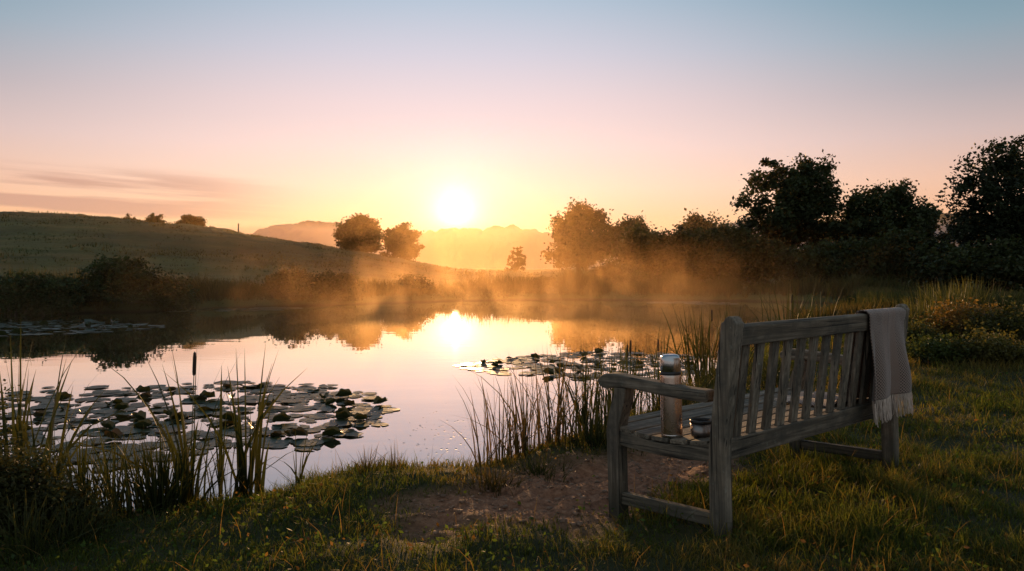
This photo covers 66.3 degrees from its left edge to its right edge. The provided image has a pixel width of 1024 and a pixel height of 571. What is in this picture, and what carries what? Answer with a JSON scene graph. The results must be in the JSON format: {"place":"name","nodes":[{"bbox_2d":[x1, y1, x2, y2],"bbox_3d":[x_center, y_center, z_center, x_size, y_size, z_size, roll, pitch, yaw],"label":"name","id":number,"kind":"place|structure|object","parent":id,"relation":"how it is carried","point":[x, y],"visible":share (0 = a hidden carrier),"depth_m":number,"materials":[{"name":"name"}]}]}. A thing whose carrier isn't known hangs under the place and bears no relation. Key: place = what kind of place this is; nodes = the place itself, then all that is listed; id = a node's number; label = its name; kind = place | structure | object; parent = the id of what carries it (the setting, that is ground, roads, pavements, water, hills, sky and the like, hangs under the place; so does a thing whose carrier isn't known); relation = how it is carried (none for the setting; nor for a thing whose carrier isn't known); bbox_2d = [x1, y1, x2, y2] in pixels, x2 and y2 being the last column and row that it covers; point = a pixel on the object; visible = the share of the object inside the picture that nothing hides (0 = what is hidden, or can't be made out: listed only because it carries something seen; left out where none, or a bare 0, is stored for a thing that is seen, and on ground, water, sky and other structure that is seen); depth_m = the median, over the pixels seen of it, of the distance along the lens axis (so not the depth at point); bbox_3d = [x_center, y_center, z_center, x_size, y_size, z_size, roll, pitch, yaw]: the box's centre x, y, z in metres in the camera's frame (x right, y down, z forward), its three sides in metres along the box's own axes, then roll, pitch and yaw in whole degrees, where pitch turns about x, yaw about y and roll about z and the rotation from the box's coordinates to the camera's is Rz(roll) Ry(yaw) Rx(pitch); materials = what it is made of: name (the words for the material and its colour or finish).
{"place":"outdoors","nodes":[
{"label":"outdoors","id":0,"kind":"place"},
{"bbox_2d":[251,220,398,257],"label":"wooded hill","id":1,"kind":"structure","parent":0,"point":[320,232],"depth_m":387.12,"materials":[{"name":"plant"}]},
{"bbox_2d":[0,300,834,509],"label":"water","id":2,"kind":"structure","parent":0,"point":[404,358],"depth_m":12.54,"materials":[{"name":"liquid"}]},
{"bbox_2d":[30,404,53,408],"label":"lily pad","id":3,"kind":"object","parent":2,"relation":"on","point":[41,406],"visible":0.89,"depth_m":7.94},
{"bbox_2d":[101,421,115,428],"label":"lily pad","id":4,"kind":"object","parent":2,"relation":"on","point":[111,424],"visible":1,"depth_m":6.86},
{"bbox_2d":[104,428,122,438],"bbox_3d":[-3.282,1.219,6.439,0.155,0.079,0.101,0,0,8],"label":"lily pad","id":5,"kind":"object","parent":2,"relation":"on","point":[115,432],"visible":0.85,"depth_m":6.43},
{"bbox_2d":[94,450,132,458],"bbox_3d":[-2.994,1.267,5.875,0.268,0.009,0.260,-2,2,-32],"label":"lily pad","id":6,"kind":"object","parent":2,"relation":"on","point":[127,451],"visible":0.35,"depth_m":5.88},
{"bbox_2d":[135,385,149,391],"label":"lily pad","id":7,"kind":"object","parent":2,"relation":"on","point":[140,388],"visible":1,"depth_m":8.87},
{"bbox_2d":[181,395,205,402],"bbox_3d":[-3.375,1.202,8.275,0.259,0.046,0.252,-2,2,-39],"label":"lily pad","id":8,"kind":"object","parent":2,"relation":"on","point":[187,400],"visible":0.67,"depth_m":8.31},
{"bbox_2d":[183,410,212,415],"bbox_3d":[-3.030,1.228,7.540,0.270,0.008,0.284,2,2,32],"label":"lily pad","id":9,"kind":"object","parent":2,"relation":"on","point":[199,413],"visible":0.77,"depth_m":7.54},
{"bbox_2d":[272,412,290,421],"bbox_3d":[-2.104,1.201,7.150,0.171,0.083,0.111,0,1,-6],"label":"lily pad","id":10,"kind":"object","parent":2,"relation":"on","point":[281,416],"visible":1,"depth_m":7.13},
{"bbox_2d":[291,426,307,435],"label":"lily pad","id":11,"kind":"object","parent":2,"relation":"on","point":[300,431],"visible":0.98,"depth_m":6.54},
{"bbox_2d":[296,439,323,445],"bbox_3d":[-1.627,1.263,6.295,0.231,0.008,0.243,-1,2,-16],"label":"lily pad","id":12,"kind":"object","parent":2,"relation":"on","point":[302,443],"visible":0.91,"depth_m":6.30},
{"bbox_2d":[322,426,340,435],"bbox_3d":[-1.508,1.219,6.550,0.156,0.073,0.100,-1,2,-6],"label":"lily pad","id":13,"kind":"object","parent":2,"relation":"on","point":[333,430],"visible":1,"depth_m":6.53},
{"bbox_2d":[323,421,352,425],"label":"lily pad","id":14,"kind":"object","parent":2,"relation":"on","point":[339,423],"visible":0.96,"depth_m":7.07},
{"bbox_2d":[335,409,351,417],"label":"lily pad","id":15,"kind":"object","parent":2,"relation":"on","point":[345,413],"visible":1,"depth_m":7.32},
{"bbox_2d":[0,301,739,473],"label":"lily pads","id":16,"kind":"object","parent":2,"relation":"on","point":[373,415],"visible":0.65,"depth_m":7.91,"materials":[{"name":"plant"}]},
{"bbox_2d":[96,409,120,412],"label":"lily pad","id":17,"kind":"object","parent":16,"relation":"on","point":[108,411],"visible":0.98,"depth_m":7.67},
{"bbox_2d":[114,402,128,408],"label":"lily pad","id":18,"kind":"object","parent":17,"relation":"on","point":[122,405],"visible":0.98,"depth_m":7.76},
{"bbox_2d":[119,428,141,433],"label":"lily pad","id":19,"kind":"object","parent":16,"relation":"on","point":[127,430],"visible":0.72,"depth_m":6.74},
{"bbox_2d":[132,410,145,418],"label":"lily pad","id":20,"kind":"object","parent":16,"relation":"on","point":[140,414],"visible":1,"depth_m":7.32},
{"bbox_2d":[134,419,151,427],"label":"lily pad","id":21,"kind":"object","parent":16,"relation":"on","point":[144,422],"visible":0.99,"depth_m":6.90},
{"bbox_2d":[196,400,224,407],"bbox_3d":[-3.066,1.210,7.971,0.277,0.049,0.269,0,1,-12],"label":"lily pad","id":22,"kind":"object","parent":16,"relation":"on","point":[213,403],"visible":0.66,"depth_m":8.05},
{"bbox_2d":[222,411,237,419],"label":"lily pad","id":23,"kind":"object","parent":16,"relation":"on","point":[228,416],"visible":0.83,"depth_m":7.19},
{"bbox_2d":[335,388,351,396],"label":"lily pad","id":24,"kind":"object","parent":16,"relation":"on","point":[343,392],"visible":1,"depth_m":8.52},
{"bbox_2d":[393,224,621,268],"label":"wooded hill","id":25,"kind":"structure","parent":0,"point":[457,248],"depth_m":466.36,"materials":[{"name":"plant"}]},
{"bbox_2d":[0,301,1023,570],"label":"grass","id":26,"kind":"structure","parent":0,"point":[842,519],"depth_m":3.57,"materials":[{"name":"plant"}]},
{"bbox_2d":[0,210,1023,570],"bbox_3d":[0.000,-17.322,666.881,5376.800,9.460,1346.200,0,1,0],"label":"ground","id":27,"kind":"structure","parent":0,"point":[144,235],"depth_m":4.46,"materials":[{"name":"plant"}]},
{"bbox_2d":[0,268,53,315],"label":"bush","id":28,"kind":"object","parent":27,"relation":"on","point":[16,290],"visible":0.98,"depth_m":23.27,"materials":[{"name":"green plant"}]},
{"bbox_2d":[0,379,60,524],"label":"shrub","id":29,"kind":"object","parent":27,"relation":"on","point":[18,440],"visible":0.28,"depth_m":3.80,"materials":[{"name":"green plant"}]},
{"bbox_2d":[0,431,92,539],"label":"shrub","id":30,"kind":"object","parent":27,"relation":"on","point":[38,468],"visible":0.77,"depth_m":3.65,"materials":[{"name":"green plant"}]},
{"bbox_2d":[21,265,84,314],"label":"bush","id":31,"kind":"object","parent":27,"relation":"on","point":[61,290],"visible":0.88,"depth_m":23.69,"materials":[{"name":"green plant"}]},
{"bbox_2d":[1,361,109,483],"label":"reed clump","id":32,"kind":"object","parent":27,"relation":"on","point":[63,435],"visible":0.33,"depth_m":4.55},
{"bbox_2d":[0,451,140,538],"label":"shrub","id":33,"kind":"object","parent":27,"relation":"on","point":[97,508],"visible":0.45,"depth_m":3.71,"materials":[{"name":"green plant"}]},
{"bbox_2d":[0,488,157,570],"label":"grass clump","id":34,"kind":"object","parent":27,"relation":"on","point":[26,543],"visible":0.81,"depth_m":3.35,"materials":[{"name":"plant"}]},
{"bbox_2d":[0,328,162,483],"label":"reed clump","id":35,"kind":"object","parent":27,"relation":"on","point":[20,422],"visible":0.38,"depth_m":4.53,"materials":[{"name":"plant"}]},
{"bbox_2d":[19,425,163,501],"bbox_3d":[-2.416,0.988,4.139,1.001,0.559,1.066,0,1,19],"label":"reed clump","id":36,"kind":"object","parent":27,"relation":"on","point":[80,466],"visible":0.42,"depth_m":4.11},
{"bbox_2d":[0,486,196,558],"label":"grass clump","id":37,"kind":"object","parent":27,"relation":"on","point":[74,534],"visible":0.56,"depth_m":3.54,"materials":[{"name":"plant"}]},
{"bbox_2d":[71,253,171,302],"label":"bush","id":38,"kind":"object","parent":27,"relation":"on","point":[129,281],"visible":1,"depth_m":24.94,"materials":[{"name":"green plant"}]},
{"bbox_2d":[51,420,200,513],"bbox_3d":[-2.107,0.986,4.230,0.717,0.564,1.024,1,2,41],"label":"reed clump","id":39,"kind":"object","parent":27,"relation":"on","point":[105,473],"visible":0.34,"depth_m":4.10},
{"bbox_2d":[1,423,253,521],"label":"reed clump","id":40,"kind":"object","parent":27,"relation":"on","point":[156,485],"visible":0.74,"depth_m":4.01,"materials":[{"name":"plant"}]},
{"bbox_2d":[144,213,165,222],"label":"bush","id":41,"kind":"object","parent":27,"relation":"on","point":[153,217],"visible":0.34,"depth_m":81.61,"materials":[{"name":"green plant"}]},
{"bbox_2d":[19,346,304,504],"bbox_3d":[-1.922,0.765,4.138,1.012,0.983,1.289,1,2,34],"label":"cattail clump","id":42,"kind":"object","parent":27,"relation":"on","point":[193,456],"visible":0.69,"depth_m":4.21,"materials":[{"name":"plant"}]},
{"bbox_2d":[147,270,204,310],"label":"bush","id":43,"kind":"object","parent":27,"relation":"on","point":[181,296],"visible":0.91,"depth_m":25.77,"materials":[{"name":"green plant"}]},
{"bbox_2d":[174,214,206,225],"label":"bush","id":44,"kind":"object","parent":27,"relation":"on","point":[196,220],"visible":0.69,"depth_m":81.14,"materials":[{"name":"green plant"}]},
{"bbox_2d":[163,345,288,500],"bbox_3d":[-1.485,0.801,4.015,0.622,0.939,1.358,0,1,-19],"label":"reed clump","id":45,"kind":"object","parent":27,"relation":"on","point":[257,455],"visible":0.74,"depth_m":4.33,"materials":[{"name":"plant"}]},
{"bbox_2d":[205,426,315,487],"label":"reed clump","id":46,"kind":"object","parent":27,"relation":"on","point":[301,470],"visible":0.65,"depth_m":4.48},
{"bbox_2d":[199,406,332,501],"bbox_3d":[-1.350,0.954,4.525,0.763,0.614,0.653,0,1,0],"label":"reed clump","id":47,"kind":"object","parent":27,"relation":"on","point":[221,474],"visible":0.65,"depth_m":4.31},
{"bbox_2d":[259,263,322,298],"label":"bush","id":48,"kind":"object","parent":27,"relation":"on","point":[287,283],"visible":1,"depth_m":29.09,"materials":[{"name":"green plant"}]},
{"bbox_2d":[311,264,366,302],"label":"bush","id":49,"kind":"object","parent":27,"relation":"on","point":[343,287],"visible":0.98,"depth_m":30.15,"materials":[{"name":"green plant"}]},
{"bbox_2d":[331,210,384,252],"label":"tree","id":50,"kind":"object","parent":27,"relation":"on","point":[361,232],"visible":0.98,"depth_m":79.02,"materials":[{"name":"green plant"}]},
{"bbox_2d":[337,443,390,477],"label":"sedge tuft","id":51,"kind":"object","parent":27,"relation":"on","point":[367,463],"visible":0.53,"depth_m":4.51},
{"bbox_2d":[378,445,419,469],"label":"sedge tuft","id":52,"kind":"object","parent":27,"relation":"on","point":[392,463],"visible":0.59,"depth_m":4.54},
{"bbox_2d":[379,221,424,260],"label":"tree","id":53,"kind":"object","parent":27,"relation":"on","point":[400,241],"visible":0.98,"depth_m":87.11,"materials":[{"name":"green plant"}]},
{"bbox_2d":[392,271,439,289],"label":"bush","id":54,"kind":"object","parent":27,"relation":"on","point":[410,282],"visible":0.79,"depth_m":33.69,"materials":[{"name":"green plant"}]},
{"bbox_2d":[444,388,542,466],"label":"reed clump","id":55,"kind":"object","parent":27,"relation":"on","point":[475,452],"visible":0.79,"depth_m":4.91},
{"bbox_2d":[446,462,549,497],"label":"grass clump","id":56,"kind":"object","parent":27,"relation":"on","point":[493,482],"visible":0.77,"depth_m":4.32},
{"bbox_2d":[0,263,1023,322],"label":"marsh grass","id":57,"kind":"structure","parent":27,"relation":"on","point":[575,281],"depth_m":33.07,"materials":[{"name":"plant"}]},
{"bbox_2d":[504,246,526,270],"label":"tree","id":58,"kind":"object","parent":27,"relation":"on","point":[517,264],"visible":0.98,"depth_m":83.84,"materials":[{"name":"green plant"}]},
{"bbox_2d":[458,366,577,457],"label":"reed clump","id":59,"kind":"object","parent":27,"relation":"on","point":[524,419],"visible":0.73,"depth_m":5.27,"materials":[{"name":"plant"}]},
{"bbox_2d":[454,370,601,463],"bbox_3d":[0.099,0.883,5.073,1.136,0.692,0.654,0,1,13],"label":"reed clump","id":60,"kind":"object","parent":27,"relation":"on","point":[501,442],"visible":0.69,"depth_m":5.10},
{"bbox_2d":[490,453,580,483],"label":"grass clump","id":61,"kind":"object","parent":27,"relation":"on","point":[529,466],"visible":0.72,"depth_m":4.67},
{"bbox_2d":[466,343,617,447],"bbox_3d":[0.242,0.766,5.545,1.219,0.847,0.790,0,1,0],"label":"reed clump","id":62,"kind":"object","parent":27,"relation":"on","point":[558,409],"visible":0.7,"depth_m":5.52,"materials":[{"name":"plant"}]},
{"bbox_2d":[528,273,569,292],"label":"bush","id":63,"kind":"object","parent":27,"relation":"on","point":[555,285],"visible":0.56,"depth_m":35.44,"materials":[{"name":"green plant"}]},
{"bbox_2d":[506,337,641,440],"bbox_3d":[0.471,0.772,5.699,1.180,0.799,1.492,0,1,0],"label":"reed clump","id":64,"kind":"object","parent":27,"relation":"on","point":[584,412],"visible":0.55,"depth_m":5.78,"materials":[{"name":"plant"}]},
{"bbox_2d":[540,196,613,271],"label":"tree","id":65,"kind":"object","parent":27,"relation":"on","point":[577,222],"visible":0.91,"depth_m":90.74,"materials":[{"name":"green plant"}]},
{"bbox_2d":[511,397,660,455],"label":"grass clump","id":66,"kind":"object","parent":27,"relation":"on","point":[598,433],"visible":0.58,"depth_m":5.29,"materials":[{"name":"plant"}]},
{"bbox_2d":[549,337,655,427],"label":"reed clump","id":67,"kind":"object","parent":27,"relation":"on","point":[602,404],"visible":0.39,"depth_m":6.21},
{"bbox_2d":[571,336,657,413],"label":"cattail clump","id":68,"kind":"object","parent":27,"relation":"on","point":[633,403],"visible":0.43,"depth_m":7.59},
{"bbox_2d":[588,251,644,284],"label":"bush","id":69,"kind":"object","parent":27,"relation":"on","point":[610,271],"visible":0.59,"depth_m":36.75,"materials":[{"name":"green plant"}]},
{"bbox_2d":[575,210,659,264],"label":"bush","id":70,"kind":"object","parent":27,"relation":"on","point":[599,240],"visible":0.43,"depth_m":77.08,"materials":[{"name":"green plant"}]},
{"bbox_2d":[605,222,683,279],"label":"bush","id":71,"kind":"object","parent":27,"relation":"on","point":[637,244],"visible":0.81,"depth_m":42.35,"materials":[{"name":"green plant"}]},
{"bbox_2d":[599,322,710,406],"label":"cattail clump","id":72,"kind":"object","parent":27,"relation":"on","point":[657,370],"visible":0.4,"depth_m":8.01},
{"bbox_2d":[628,362,714,413],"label":"grass clump","id":73,"kind":"object","parent":27,"relation":"on","point":[656,405],"visible":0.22,"depth_m":6.40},
{"bbox_2d":[641,225,716,282],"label":"bush","id":74,"kind":"object","parent":27,"relation":"on","point":[686,264],"visible":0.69,"depth_m":41.77,"materials":[{"name":"green plant"}]},
{"bbox_2d":[635,302,768,384],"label":"cattail clump","id":75,"kind":"object","parent":27,"relation":"on","point":[702,346],"visible":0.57,"depth_m":8.50,"materials":[{"name":"plant"}]},
{"bbox_2d":[672,208,732,232],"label":"tree","id":76,"kind":"object","parent":27,"relation":"on","point":[695,221],"visible":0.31,"depth_m":81.37,"materials":[{"name":"green plant"}]},
{"bbox_2d":[681,301,768,366],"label":"reed clump","id":77,"kind":"object","parent":27,"relation":"on","point":[719,333],"visible":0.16,"depth_m":9.44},
{"bbox_2d":[685,220,770,282],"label":"bush","id":78,"kind":"object","parent":27,"relation":"on","point":[717,239],"visible":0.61,"depth_m":41.24,"materials":[{"name":"green plant"}]},
{"bbox_2d":[649,351,817,403],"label":"grass clump","id":79,"kind":"object","parent":27,"relation":"on","point":[711,378],"visible":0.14,"depth_m":6.96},
{"bbox_2d":[598,304,909,538],"bbox_3d":[1.316,0.617,4.048,1.748,0.992,0.759,-1,0,-42],"label":"garden bench","id":80,"kind":"object","parent":27,"relation":"on","point":[755,419],"visible":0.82,"depth_m":3.61,"materials":[{"name":"grey wood"}]},
{"bbox_2d":[660,354,682,437],"bbox_3d":[0.712,0.491,3.507,0.096,0.368,0.096,-1,0,-42],"label":"vacuum flask","id":81,"kind":"object","parent":80,"relation":"on","point":[671,407],"visible":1,"depth_m":3.47,"materials":[{"name":"silver metal"}]},
{"bbox_2d":[690,418,710,437],"bbox_3d":[0.839,0.630,3.468,0.101,0.074,0.101,-1,0,-42],"label":"steel cup","id":82,"kind":"object","parent":80,"relation":"on","point":[700,427],"visible":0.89,"depth_m":3.43,"materials":[{"name":"grey"}]},
{"bbox_2d":[775,307,912,427],"bbox_3d":[1.840,0.427,4.353,0.551,0.602,0.567,-1,0,-42],"label":"blanket","id":83,"kind":"object","parent":80,"relation":"on","point":[890,363],"visible":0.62,"depth_m":4.19,"materials":[{"name":"fabric"}]},
{"bbox_2d":[723,232,797,285],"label":"bush","id":84,"kind":"object","parent":27,"relation":"on","point":[748,260],"visible":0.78,"depth_m":40.44,"materials":[{"name":"green plant"}]},
{"bbox_2d":[712,349,818,388],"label":"grass clump","id":85,"kind":"object","parent":27,"relation":"on","point":[765,374],"visible":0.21,"depth_m":7.70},
{"bbox_2d":[733,285,825,348],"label":"cattail clump","id":86,"kind":"object","parent":27,"relation":"on","point":[792,307],"visible":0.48,"depth_m":11.59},
{"bbox_2d":[729,149,849,282],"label":"tree","id":87,"kind":"object","parent":27,"relation":"on","point":[801,208],"visible":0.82,"depth_m":44.25,"materials":[{"name":"green plant"}]},
{"bbox_2d":[757,236,861,283],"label":"bush","id":88,"kind":"object","parent":27,"relation":"on","point":[809,259],"visible":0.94,"depth_m":39.27,"materials":[{"name":"green plant"}]},
{"bbox_2d":[776,285,851,319],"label":"reed clump","id":89,"kind":"object","parent":27,"relation":"on","point":[820,304],"visible":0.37,"depth_m":13.42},
{"bbox_2d":[829,233,901,281],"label":"bush","id":90,"kind":"object","parent":27,"relation":"on","point":[860,250],"visible":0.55,"depth_m":39.39,"materials":[{"name":"green plant"}]},
{"bbox_2d":[826,178,955,244],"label":"tree","id":91,"kind":"object","parent":27,"relation":"on","point":[876,211],"visible":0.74,"depth_m":43.26,"materials":[{"name":"green plant"}]},
{"bbox_2d":[859,225,930,285],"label":"bush","id":92,"kind":"object","parent":27,"relation":"on","point":[892,252],"visible":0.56,"depth_m":38.56,"materials":[{"name":"green plant"}]},
{"bbox_2d":[895,285,942,308],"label":"grass clump","id":93,"kind":"object","parent":27,"relation":"on","point":[914,295],"visible":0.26,"depth_m":15.95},
{"bbox_2d":[903,298,950,327],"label":"grass clump","id":94,"kind":"object","parent":27,"relation":"on","point":[919,306],"visible":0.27,"depth_m":12.17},
{"bbox_2d":[905,313,953,348],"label":"scrub bush","id":95,"kind":"object","parent":27,"relation":"on","point":[915,330],"visible":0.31,"depth_m":10.27,"materials":[{"name":"green plant"}]},
{"bbox_2d":[897,229,964,287],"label":"bush","id":96,"kind":"object","parent":27,"relation":"on","point":[913,261],"visible":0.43,"depth_m":36.71,"materials":[{"name":"green plant"}]},
{"bbox_2d":[906,324,983,364],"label":"scrub bush","id":97,"kind":"object","parent":27,"relation":"on","point":[918,349],"visible":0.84,"depth_m":9.18,"materials":[{"name":"green plant"}]},
{"bbox_2d":[890,279,1019,319],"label":"grass clump","id":98,"kind":"object","parent":27,"relation":"on","point":[937,299],"visible":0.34,"depth_m":12.92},
{"bbox_2d":[909,296,1003,338],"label":"scrub bush","id":99,"kind":"object","parent":27,"relation":"on","point":[949,315],"visible":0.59,"depth_m":11.34,"materials":[{"name":"green plant"}]},
{"bbox_2d":[904,235,1023,291],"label":"bush","id":100,"kind":"object","parent":27,"relation":"on","point":[1003,267],"visible":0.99,"depth_m":30.29,"materials":[{"name":"green plant"}]},
{"bbox_2d":[917,278,1023,308],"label":"grass clump","id":101,"kind":"object","parent":27,"relation":"on","point":[974,290],"visible":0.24,"depth_m":13.56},
{"bbox_2d":[925,134,1023,288],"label":"tree","id":102,"kind":"object","parent":27,"relation":"on","point":[1004,208],"visible":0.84,"depth_m":32.43,"materials":[{"name":"green plant"}]},
{"bbox_2d":[940,322,1023,364],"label":"scrub bush","id":103,"kind":"object","parent":27,"relation":"on","point":[996,348],"visible":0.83,"depth_m":9.04,"materials":[{"name":"green plant"}]},
{"bbox_2d":[941,286,1023,318],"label":"grass clump","id":104,"kind":"object","parent":27,"relation":"on","point":[998,299],"visible":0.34,"depth_m":12.92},
{"bbox_2d":[952,290,1023,344],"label":"scrub bush","id":105,"kind":"object","parent":27,"relation":"on","point":[995,320],"visible":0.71,"depth_m":10.55,"materials":[{"name":"green plant"}]},
{"bbox_2d":[985,234,1023,289],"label":"bush","id":106,"kind":"object","parent":27,"relation":"on","point":[1010,243],"visible":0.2,"depth_m":30.95,"materials":[{"name":"green plant"}]},
{"bbox_2d":[0,0,1023,248],"label":"sky","id":107,"kind":"structure","parent":0,"point":[434,115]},
{"bbox_2d":[484,229,565,268],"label":"wooded hill","id":108,"kind":"structure","parent":0,"point":[530,242],"depth_m":368.34,"materials":[{"name":"plant"}]},
{"bbox_2d":[379,450,735,542],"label":"dirt path","id":109,"kind":"structure","parent":0,"point":[561,519],"depth_m":4.05,"materials":[{"name":"soil"}]},
{"bbox_2d":[635,213,990,267],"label":"wooded hill","id":110,"kind":"structure","parent":0,"point":[943,226],"depth_m":336.83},
{"bbox_2d":[851,280,1023,347],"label":"tall grass","id":111,"kind":"structure","parent":0,"point":[870,296],"depth_m":17.91,"materials":[{"name":"plant"}]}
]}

